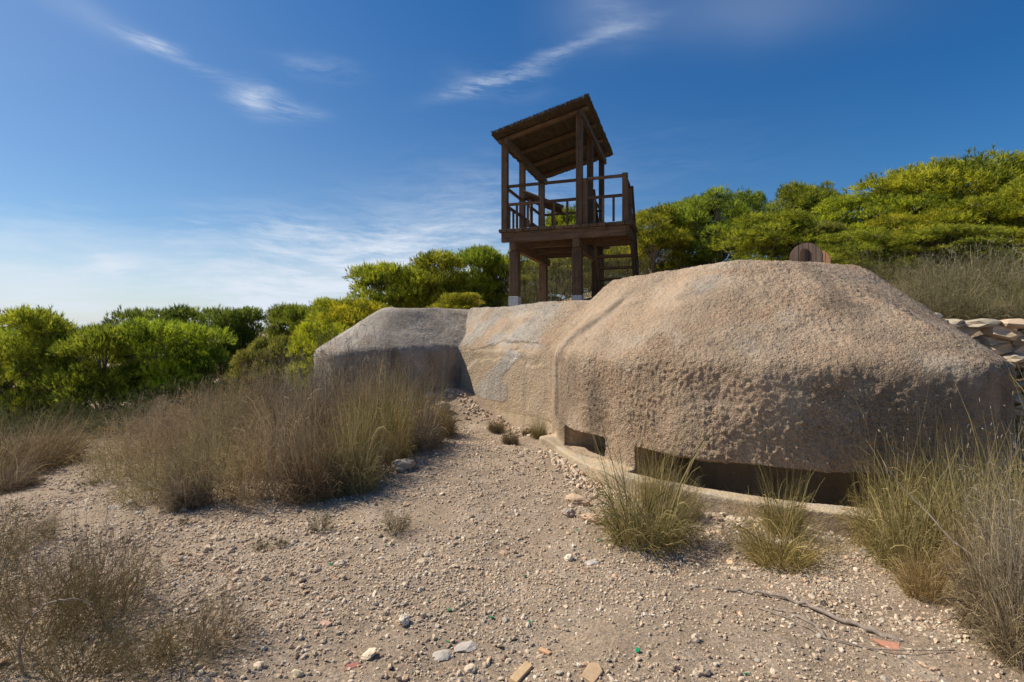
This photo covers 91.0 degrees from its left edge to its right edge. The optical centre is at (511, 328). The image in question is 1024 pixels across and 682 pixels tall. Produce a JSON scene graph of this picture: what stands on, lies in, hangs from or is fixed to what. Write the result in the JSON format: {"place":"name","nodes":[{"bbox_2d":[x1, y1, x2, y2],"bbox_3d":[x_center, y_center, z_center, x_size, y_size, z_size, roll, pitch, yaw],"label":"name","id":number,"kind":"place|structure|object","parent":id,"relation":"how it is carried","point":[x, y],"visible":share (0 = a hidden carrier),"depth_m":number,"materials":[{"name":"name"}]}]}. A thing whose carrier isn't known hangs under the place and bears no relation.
{"place":"outdoors","nodes":[
{"label":"outdoors","id":0,"kind":"place"},
{"bbox_2d":[0,261,1023,681],"bbox_3d":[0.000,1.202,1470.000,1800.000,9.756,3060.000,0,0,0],"label":"ground","id":1,"kind":"structure","parent":0,"point":[620,633],"depth_m":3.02,"materials":[{"name":"gravel"}]},
{"bbox_2d":[0,447,59,494],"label":"grass tussock","id":2,"kind":"object","parent":1,"relation":"on","point":[9,482],"depth_m":5.74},
{"bbox_2d":[0,416,68,478],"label":"grass tussock","id":3,"kind":"object","parent":1,"relation":"on","point":[12,459],"depth_m":6.38,"materials":[{"name":"plant"}]},
{"bbox_2d":[0,469,71,559],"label":"dry shrub","id":4,"kind":"object","parent":1,"relation":"on","point":[15,523],"visible":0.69,"depth_m":3.83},
{"bbox_2d":[0,479,79,619],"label":"dry shrub","id":5,"kind":"object","parent":1,"relation":"on","point":[9,576],"visible":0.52,"depth_m":3.01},
{"bbox_2d":[4,406,96,459],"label":"grass tussock","id":6,"kind":"object","parent":1,"relation":"on","point":[85,440],"depth_m":7.34,"materials":[{"name":"plant"}]},
{"bbox_2d":[0,397,102,445],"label":"dry shrub","id":7,"kind":"object","parent":1,"relation":"on","point":[17,425],"visible":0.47,"depth_m":9.21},
{"bbox_2d":[0,302,114,431],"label":"pine tree","id":8,"kind":"object","parent":1,"relation":"on","point":[21,355],"visible":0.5,"depth_m":11.20,"materials":[{"name":"green plant"}]},
{"bbox_2d":[0,396,117,473],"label":"grass tussock","id":9,"kind":"object","parent":1,"relation":"on","point":[61,460],"depth_m":6.88,"materials":[{"name":"plant"}]},
{"bbox_2d":[19,387,133,445],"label":"dry shrub","id":10,"kind":"object","parent":1,"relation":"on","point":[80,421],"visible":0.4,"depth_m":9.61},
{"bbox_2d":[0,568,166,681],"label":"dry shrub","id":11,"kind":"object","parent":1,"relation":"on","point":[67,652],"visible":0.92,"depth_m":2.19,"materials":[{"name":"plant"}]},
{"bbox_2d":[0,488,168,678],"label":"dry shrub","id":12,"kind":"object","parent":1,"relation":"on","point":[4,619],"visible":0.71,"depth_m":2.56,"materials":[{"name":"plant"}]},
{"bbox_2d":[16,320,174,430],"bbox_3d":[-9.595,1.171,11.682,2.676,2.798,2.668,0,0,24],"label":"pine tree","id":13,"kind":"object","parent":1,"relation":"on","point":[83,376],"visible":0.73,"depth_m":11.01,"materials":[{"name":"green plant"}]},
{"bbox_2d":[0,489,196,640],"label":"dry shrub","id":14,"kind":"object","parent":1,"relation":"on","point":[94,550],"visible":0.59,"depth_m":2.91,"materials":[{"name":"plant"}]},
{"bbox_2d":[4,500,193,651],"bbox_3d":[-2.199,1.437,2.698,0.779,1.095,0.839,0,0,32],"label":"dry shrub","id":15,"kind":"object","parent":1,"relation":"on","point":[130,592],"visible":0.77,"depth_m":2.67,"materials":[{"name":"plant"}]},
{"bbox_2d":[59,417,158,488],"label":"dry shrub","id":16,"kind":"object","parent":1,"relation":"on","point":[100,452],"visible":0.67,"depth_m":5.90,"materials":[{"name":"brown plant"}]},
{"bbox_2d":[62,385,169,439],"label":"dry shrub","id":17,"kind":"object","parent":1,"relation":"on","point":[115,415],"visible":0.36,"depth_m":9.28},
{"bbox_2d":[58,400,177,463],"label":"dry shrub","id":18,"kind":"object","parent":1,"relation":"on","point":[108,430],"visible":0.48,"depth_m":7.03,"materials":[{"name":"brown plant"}]},
{"bbox_2d":[88,441,180,510],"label":"dry shrub","id":19,"kind":"object","parent":1,"relation":"on","point":[122,492],"visible":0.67,"depth_m":4.88,"materials":[{"name":"brown plant"}]},
{"bbox_2d":[83,580,220,681],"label":"dry shrub","id":20,"kind":"object","parent":1,"relation":"on","point":[139,659],"visible":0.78,"depth_m":2.28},
{"bbox_2d":[100,303,204,386],"bbox_3d":[-12.130,0.828,16.984,3.600,3.522,3.529,0,0,-13],"label":"pine tree","id":21,"kind":"object","parent":1,"relation":"on","point":[185,313],"visible":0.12,"depth_m":16.72,"materials":[{"name":"green plant"}]},
{"bbox_2d":[89,395,227,488],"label":"dry shrub","id":22,"kind":"object","parent":1,"relation":"on","point":[147,438],"visible":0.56,"depth_m":5.76,"materials":[{"name":"brown plant"}]},
{"bbox_2d":[86,315,239,416],"bbox_3d":[-8.380,1.117,12.179,2.942,2.887,2.994,0,0,18],"label":"pine tree","id":23,"kind":"object","parent":1,"relation":"on","point":[168,331],"visible":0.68,"depth_m":11.57,"materials":[{"name":"green plant"}]},
{"bbox_2d":[107,385,219,462],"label":"dry shrub","id":24,"kind":"object","parent":1,"relation":"on","point":[167,426],"visible":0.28,"depth_m":7.14,"materials":[{"name":"brown plant"}]},
{"bbox_2d":[118,422,229,512],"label":"dry shrub","id":25,"kind":"object","parent":1,"relation":"on","point":[162,474],"visible":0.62,"depth_m":4.80,"materials":[{"name":"brown plant"}]},
{"bbox_2d":[147,438,221,513],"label":"grass tussock","id":26,"kind":"object","parent":1,"relation":"on","point":[198,501],"depth_m":4.61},
{"bbox_2d":[100,555,277,681],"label":"dry shrub","id":27,"kind":"object","parent":1,"relation":"on","point":[175,646],"visible":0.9,"depth_m":2.32,"materials":[{"name":"plant"}]},
{"bbox_2d":[130,379,254,484],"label":"dry shrub","id":28,"kind":"object","parent":1,"relation":"on","point":[189,422],"visible":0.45,"depth_m":5.71,"materials":[{"name":"brown plant"}]},
{"bbox_2d":[151,341,234,414],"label":"pine tree","id":29,"kind":"object","parent":1,"relation":"on","point":[196,367],"visible":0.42,"depth_m":12.06,"materials":[{"name":"green plant"}]},
{"bbox_2d":[145,369,258,456],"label":"dry shrub","id":30,"kind":"object","parent":1,"relation":"on","point":[204,402],"visible":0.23,"depth_m":7.08,"materials":[{"name":"brown plant"}]},
{"bbox_2d":[143,402,268,514],"bbox_3d":[-2.966,1.521,4.946,1.068,1.700,1.076,0,0,31],"label":"dry shrub","id":31,"kind":"object","parent":1,"relation":"on","point":[206,457],"visible":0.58,"depth_m":4.86,"materials":[{"name":"brown plant"}]},
{"bbox_2d":[155,561,272,668],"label":"dry shrub","id":32,"kind":"object","parent":1,"relation":"on","point":[213,624],"visible":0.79,"depth_m":2.50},
{"bbox_2d":[194,303,270,391],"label":"pine tree","id":33,"kind":"object","parent":1,"relation":"on","point":[239,322],"visible":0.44,"depth_m":15.03,"materials":[{"name":"green plant"}]},
{"bbox_2d":[176,364,304,477],"bbox_3d":[-3.144,1.360,5.867,1.373,2.045,1.376,0,0,9],"label":"dry shrub","id":34,"kind":"object","parent":1,"relation":"on","point":[240,411],"visible":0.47,"depth_m":5.81,"materials":[{"name":"brown plant"}]},
{"bbox_2d":[186,394,296,518],"bbox_3d":[-2.534,1.510,4.835,1.011,1.738,1.006,0,0,15],"label":"dry shrub","id":35,"kind":"object","parent":1,"relation":"on","point":[243,476],"visible":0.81,"depth_m":4.79,"materials":[{"name":"brown plant"}]},
{"bbox_2d":[188,347,301,453],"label":"dry shrub","id":36,"kind":"object","parent":1,"relation":"on","point":[246,391],"visible":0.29,"depth_m":7.23,"materials":[{"name":"brown plant"}]},
{"bbox_2d":[221,347,287,418],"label":"pine tree","id":37,"kind":"object","parent":1,"relation":"on","point":[246,355],"visible":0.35,"depth_m":11.27,"materials":[{"name":"green plant"}]},
{"bbox_2d":[246,334,307,402],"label":"pine tree","id":38,"kind":"object","parent":1,"relation":"on","point":[278,343],"visible":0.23,"depth_m":12.93,"materials":[{"name":"green plant"}]},
{"bbox_2d":[235,391,325,510],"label":"dry shrub","id":39,"kind":"object","parent":1,"relation":"on","point":[273,478],"visible":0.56,"depth_m":4.87,"materials":[{"name":"brown plant"}]},
{"bbox_2d":[230,358,343,479],"bbox_3d":[-2.592,1.200,5.888,1.385,2.097,1.408,0,0,12],"label":"grass tussock","id":40,"kind":"object","parent":1,"relation":"on","point":[288,423],"depth_m":5.75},
{"bbox_2d":[263,300,310,352],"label":"pine tree","id":41,"kind":"object","parent":1,"relation":"on","point":[273,316],"visible":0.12,"depth_m":17.31,"materials":[{"name":"green plant"}]},
{"bbox_2d":[243,343,342,434],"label":"dry shrub","id":42,"kind":"object","parent":1,"relation":"on","point":[291,401],"visible":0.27,"depth_m":7.09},
{"bbox_2d":[277,304,323,373],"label":"pine tree","id":43,"kind":"object","parent":1,"relation":"on","point":[296,315],"visible":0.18,"depth_m":15.23,"materials":[{"name":"green plant"}]},
{"bbox_2d":[269,346,354,439],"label":"dry shrub","id":44,"kind":"object","parent":1,"relation":"on","point":[323,379],"visible":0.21,"depth_m":6.52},
{"bbox_2d":[271,375,360,510],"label":"grass tussock","id":45,"kind":"object","parent":1,"relation":"on","point":[301,495],"depth_m":4.81,"materials":[{"name":"plant"}]},
{"bbox_2d":[284,317,348,395],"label":"pine tree","id":46,"kind":"object","parent":1,"relation":"on","point":[307,338],"visible":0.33,"depth_m":12.44,"materials":[{"name":"green plant"}]},
{"bbox_2d":[272,344,381,462],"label":"grass tussock","id":47,"kind":"object","parent":1,"relation":"on","point":[327,408],"depth_m":6.00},
{"bbox_2d":[291,341,373,429],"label":"dry shrub","id":48,"kind":"object","parent":1,"relation":"on","point":[319,369],"visible":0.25,"depth_m":7.37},
{"bbox_2d":[286,317,401,415],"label":"dry shrub","id":49,"kind":"object","parent":1,"relation":"on","point":[347,367],"visible":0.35,"depth_m":8.64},
{"bbox_2d":[301,373,400,500],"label":"grass tussock","id":50,"kind":"object","parent":1,"relation":"on","point":[362,473],"depth_m":5.03,"materials":[{"name":"plant"}]},
{"bbox_2d":[311,296,391,330],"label":"pine tree","id":51,"kind":"object","parent":1,"relation":"on","point":[353,311],"visible":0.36,"depth_m":13.73,"materials":[{"name":"green plant"}]},
{"bbox_2d":[321,358,384,474],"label":"grass tussock","id":52,"kind":"object","parent":1,"relation":"on","point":[352,418],"depth_m":5.45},
{"bbox_2d":[319,344,410,431],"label":"dry shrub","id":53,"kind":"object","parent":1,"relation":"on","point":[371,393],"visible":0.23,"depth_m":6.72,"materials":[{"name":"brown plant"}]},
{"bbox_2d":[334,318,415,434],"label":"dry shrub","id":54,"kind":"object","parent":1,"relation":"on","point":[386,391],"visible":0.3,"depth_m":7.71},
{"bbox_2d":[335,344,416,463],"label":"grass tussock","id":55,"kind":"object","parent":1,"relation":"on","point":[376,404],"depth_m":6.12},
{"bbox_2d":[337,393,414,477],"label":"dry shrub","id":56,"kind":"object","parent":1,"relation":"on","point":[386,453],"visible":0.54,"depth_m":5.57,"materials":[{"name":"brown plant"}]},
{"bbox_2d":[341,259,433,307],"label":"pine tree","id":57,"kind":"object","parent":1,"relation":"on","point":[384,275],"visible":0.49,"depth_m":16.76,"materials":[{"name":"green plant"}]},
{"bbox_2d":[362,360,421,465],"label":"grass tussock","id":58,"kind":"object","parent":1,"relation":"on","point":[402,434],"depth_m":5.96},
{"bbox_2d":[378,361,451,456],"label":"grass tussock","id":59,"kind":"object","parent":1,"relation":"on","point":[427,437],"depth_m":6.51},
{"bbox_2d":[407,345,459,444],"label":"grass tussock","id":60,"kind":"object","parent":1,"relation":"on","point":[442,416],"depth_m":6.98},
{"bbox_2d":[396,247,474,307],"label":"pine tree","id":61,"kind":"object","parent":1,"relation":"on","point":[443,261],"visible":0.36,"depth_m":17.34,"materials":[{"name":"green plant"}]},
{"bbox_2d":[426,291,485,308],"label":"pine tree","id":62,"kind":"object","parent":1,"relation":"on","point":[465,300],"visible":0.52,"depth_m":14.57,"materials":[{"name":"green plant"}]},
{"bbox_2d":[441,243,508,307],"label":"pine tree","id":63,"kind":"object","parent":1,"relation":"on","point":[472,256],"visible":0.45,"depth_m":18.02,"materials":[{"name":"green plant"}]},
{"bbox_2d":[478,248,531,306],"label":"pine tree","id":64,"kind":"object","parent":1,"relation":"on","point":[501,275],"visible":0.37,"depth_m":18.51,"materials":[{"name":"green plant"}]},
{"bbox_2d":[501,258,554,306],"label":"green shrub","id":65,"kind":"object","parent":1,"relation":"on","point":[531,290],"visible":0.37,"depth_m":15.19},
{"bbox_2d":[505,258,571,302],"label":"pine tree","id":66,"kind":"object","parent":1,"relation":"on","point":[530,262],"visible":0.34,"depth_m":18.48,"materials":[{"name":"green plant"}]},
{"bbox_2d":[520,256,588,302],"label":"dry shrub","id":67,"kind":"object","parent":1,"relation":"on","point":[554,290],"visible":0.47,"depth_m":15.11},
{"bbox_2d":[491,93,638,305],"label":"watch tower","id":68,"kind":"structure","parent":1,"relation":"on","point":[544,145],"depth_m":11.99,"materials":[{"name":"brown wood"}]},
{"bbox_2d":[568,407,732,571],"bbox_3d":[1.051,1.437,3.950,1.276,1.635,1.287,0,0,22],"label":"grass tussock","id":69,"kind":"object","parent":1,"relation":"on","point":[632,529],"depth_m":3.89,"materials":[{"name":"plant"}]},
{"bbox_2d":[605,202,695,274],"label":"pine tree","id":70,"kind":"object","parent":1,"relation":"on","point":[656,235],"visible":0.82,"depth_m":16.46,"materials":[{"name":"green plant"}]},
{"bbox_2d":[633,422,686,510],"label":"grass tussock","id":71,"kind":"object","parent":1,"relation":"on","point":[652,486],"depth_m":4.93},
{"bbox_2d":[313,260,1016,537],"bbox_3d":[0.793,0.647,9.622,12.450,3.155,6.062,0,0,38],"label":"bunker","id":72,"kind":"object","parent":1,"relation":"on","point":[764,360],"visible":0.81,"depth_m":5.60,"materials":[{"name":"concrete"}]},
{"bbox_2d":[626,468,730,548],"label":"tussock","id":73,"kind":"object","parent":1,"relation":"on","point":[696,510],"visible":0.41,"depth_m":4.10,"materials":[{"name":"green plant"}]},
{"bbox_2d":[672,182,771,264],"bbox_3d":[6.961,-3.292,17.037,3.529,2.970,3.600,0,0,-6],"label":"pine tree","id":74,"kind":"object","parent":1,"relation":"on","point":[729,210],"visible":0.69,"depth_m":16.40,"materials":[{"name":"green plant"}]},
{"bbox_2d":[707,207,833,261],"bbox_3d":[7.469,-2.476,14.711,3.276,2.008,3.350,0,0,27],"label":"pine tree","id":75,"kind":"object","parent":1,"relation":"on","point":[763,242],"visible":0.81,"depth_m":14.16,"materials":[{"name":"green plant"}]},
{"bbox_2d":[715,481,853,578],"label":"grass tussock","id":76,"kind":"object","parent":1,"relation":"on","point":[791,554],"depth_m":3.63,"materials":[{"name":"plant"}]},
{"bbox_2d":[748,451,823,540],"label":"grass tussock","id":77,"kind":"object","parent":1,"relation":"on","point":[774,512],"depth_m":4.30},
{"bbox_2d":[760,179,844,257],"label":"pine tree","id":78,"kind":"object","parent":1,"relation":"on","point":[794,195],"visible":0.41,"depth_m":17.06,"materials":[{"name":"green plant"}]},
{"bbox_2d":[712,587,901,641],"bbox_3d":[1.656,1.614,2.903,0.960,0.090,0.132,0,0,43],"label":"stick","id":79,"kind":"object","parent":1,"relation":"on","point":[876,631],"visible":0.98,"depth_m":2.81,"materials":[{"name":"brown wood"}]},
{"bbox_2d":[789,243,830,263],"bbox_3d":[5.962,-1.358,10.016,0.562,0.570,0.976,0,0,43],"label":"cable reel","id":80,"kind":"object","parent":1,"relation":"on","point":[807,252],"visible":0.59,"depth_m":9.67,"materials":[{"name":"brown wood"}]},
{"bbox_2d":[784,219,857,258],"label":"pine tree","id":81,"kind":"object","parent":1,"relation":"on","point":[836,227],"visible":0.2,"depth_m":13.62,"materials":[{"name":"green plant"}]},
{"bbox_2d":[815,227,909,271],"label":"pine tree","id":82,"kind":"object","parent":1,"relation":"on","point":[867,237],"visible":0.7,"depth_m":12.14,"materials":[{"name":"green plant"}]},
{"bbox_2d":[810,184,954,265],"bbox_3d":[10.380,-2.786,14.455,3.964,2.671,3.896,0,0,20],"label":"pine tree","id":83,"kind":"object","parent":1,"relation":"on","point":[842,208],"visible":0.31,"depth_m":14.14,"materials":[{"name":"green plant"}]},
{"bbox_2d":[820,376,954,553],"bbox_3d":[2.946,1.333,4.032,0.904,2.165,0.916,0,0,-28],"label":"grass tussock","id":84,"kind":"object","parent":1,"relation":"on","point":[856,533],"depth_m":4.09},
{"bbox_2d":[833,421,981,576],"bbox_3d":[2.682,1.409,3.430,0.761,1.500,0.752,0,0,13],"label":"grass tussock","id":85,"kind":"object","parent":1,"relation":"on","point":[887,543],"depth_m":3.43,"materials":[{"name":"plant"}]},
{"bbox_2d":[840,208,977,270],"bbox_3d":[10.036,-2.065,12.723,3.188,1.840,3.259,0,0,30],"label":"pine tree","id":86,"kind":"object","parent":1,"relation":"on","point":[901,222],"visible":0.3,"depth_m":12.20,"materials":[{"name":"green plant"}]},
{"bbox_2d":[877,524,970,607],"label":"grass tussock","id":87,"kind":"object","parent":1,"relation":"on","point":[929,585],"depth_m":3.04,"materials":[{"name":"plant"}]},
{"bbox_2d":[840,154,1008,223],"bbox_3d":[11.971,-3.161,14.336,4.317,3.344,4.328,0,0,-22],"label":"pine tree","id":88,"kind":"object","parent":1,"relation":"on","point":[911,180],"visible":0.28,"depth_m":13.59,"materials":[{"name":"green plant"}]},
{"bbox_2d":[894,271,968,312],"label":"dry shrub","id":89,"kind":"object","parent":1,"relation":"on","point":[929,296],"visible":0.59,"depth_m":7.88,"materials":[{"name":"brown plant"}]},
{"bbox_2d":[841,346,1022,549],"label":"grass tussock","id":90,"kind":"object","parent":1,"relation":"on","point":[899,493],"depth_m":3.85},
{"bbox_2d":[878,222,1022,278],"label":"pine tree","id":91,"kind":"object","parent":1,"relation":"on","point":[931,234],"visible":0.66,"depth_m":11.15,"materials":[{"name":"green plant"}]},
{"bbox_2d":[884,414,1023,569],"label":"grass tussock","id":92,"kind":"object","parent":1,"relation":"on","point":[954,496],"depth_m":3.43,"materials":[{"name":"plant"}]},
{"bbox_2d":[887,402,1023,529],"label":"grass tussock","id":93,"kind":"object","parent":1,"relation":"on","point":[934,486],"depth_m":3.96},
{"bbox_2d":[899,192,1023,266],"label":"pine tree","id":94,"kind":"object","parent":1,"relation":"on","point":[1002,212],"visible":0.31,"depth_m":11.60,"materials":[{"name":"green plant"}]},
{"bbox_2d":[909,261,1015,315],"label":"grass tussock","id":95,"kind":"object","parent":1,"relation":"on","point":[967,294],"depth_m":7.82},
{"bbox_2d":[911,252,1018,301],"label":"dry shrub","id":96,"kind":"object","parent":1,"relation":"on","point":[957,281],"visible":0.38,"depth_m":8.48,"materials":[{"name":"brown plant"}]},
{"bbox_2d":[907,377,1023,521],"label":"grass tussock","id":97,"kind":"object","parent":1,"relation":"on","point":[982,468],"depth_m":3.99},
{"bbox_2d":[909,470,1023,641],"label":"grass tussock","id":98,"kind":"object","parent":1,"relation":"on","point":[967,605],"depth_m":2.59,"materials":[{"name":"plant"}]},
{"bbox_2d":[914,142,1023,211],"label":"pine tree","id":99,"kind":"object","parent":1,"relation":"on","point":[1011,168],"visible":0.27,"depth_m":12.75,"materials":[{"name":"green plant"}]},
{"bbox_2d":[930,279,1011,320],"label":"green shrub","id":100,"kind":"object","parent":1,"relation":"on","point":[961,310],"visible":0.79,"depth_m":7.42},
{"bbox_2d":[919,409,1023,596],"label":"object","id":101,"kind":"object","parent":1,"relation":"on","point":[981,517],"visible":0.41,"depth_m":2.85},
{"bbox_2d":[928,482,1023,594],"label":"grass tussock","id":102,"kind":"object","parent":1,"relation":"on","point":[945,555],"depth_m":3.00,"materials":[{"name":"plant"}]},
{"bbox_2d":[935,312,1023,437],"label":"stone wall","id":103,"kind":"structure","parent":1,"relation":"on","point":[1004,339],"depth_m":6.53,"materials":[{"name":"stone"}]},
{"bbox_2d":[940,258,1023,306],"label":"shrub","id":104,"kind":"object","parent":1,"relation":"on","point":[994,283],"visible":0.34,"depth_m":8.13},
{"bbox_2d":[946,223,1023,274],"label":"pine tree","id":105,"kind":"object","parent":1,"relation":"on","point":[1017,243],"visible":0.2,"depth_m":10.91,"materials":[{"name":"green plant"}]},
{"bbox_2d":[947,407,1023,541],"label":"grass tussock","id":106,"kind":"object","parent":1,"relation":"on","point":[1003,487],"depth_m":3.40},
{"bbox_2d":[947,283,1023,319],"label":"dry shrub","id":107,"kind":"object","parent":1,"relation":"on","point":[998,306],"visible":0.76,"depth_m":7.24,"materials":[{"name":"brown plant"}]},
{"bbox_2d":[949,526,1023,677],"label":"grass tussock","id":108,"kind":"object","parent":1,"relation":"on","point":[1007,648],"depth_m":2.32,"materials":[{"name":"plant"}]},
{"bbox_2d":[957,438,1023,600],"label":"grass tussock","id":109,"kind":"object","parent":1,"relation":"on","point":[1004,520],"depth_m":3.01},
{"bbox_2d":[958,470,1023,673],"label":"dry shrub","id":110,"kind":"object","parent":1,"relation":"on","point":[1013,560],"visible":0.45,"depth_m":2.46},
{"bbox_2d":[974,174,1023,269],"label":"pine tree","id":111,"kind":"object","parent":1,"relation":"on","point":[1016,190],"visible":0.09,"depth_m":11.61,"materials":[{"name":"green plant"}]},
{"bbox_2d":[0,0,1023,328],"label":"sky","id":112,"kind":"structure","parent":0,"point":[160,154],"materials":[{"name":"blue"}]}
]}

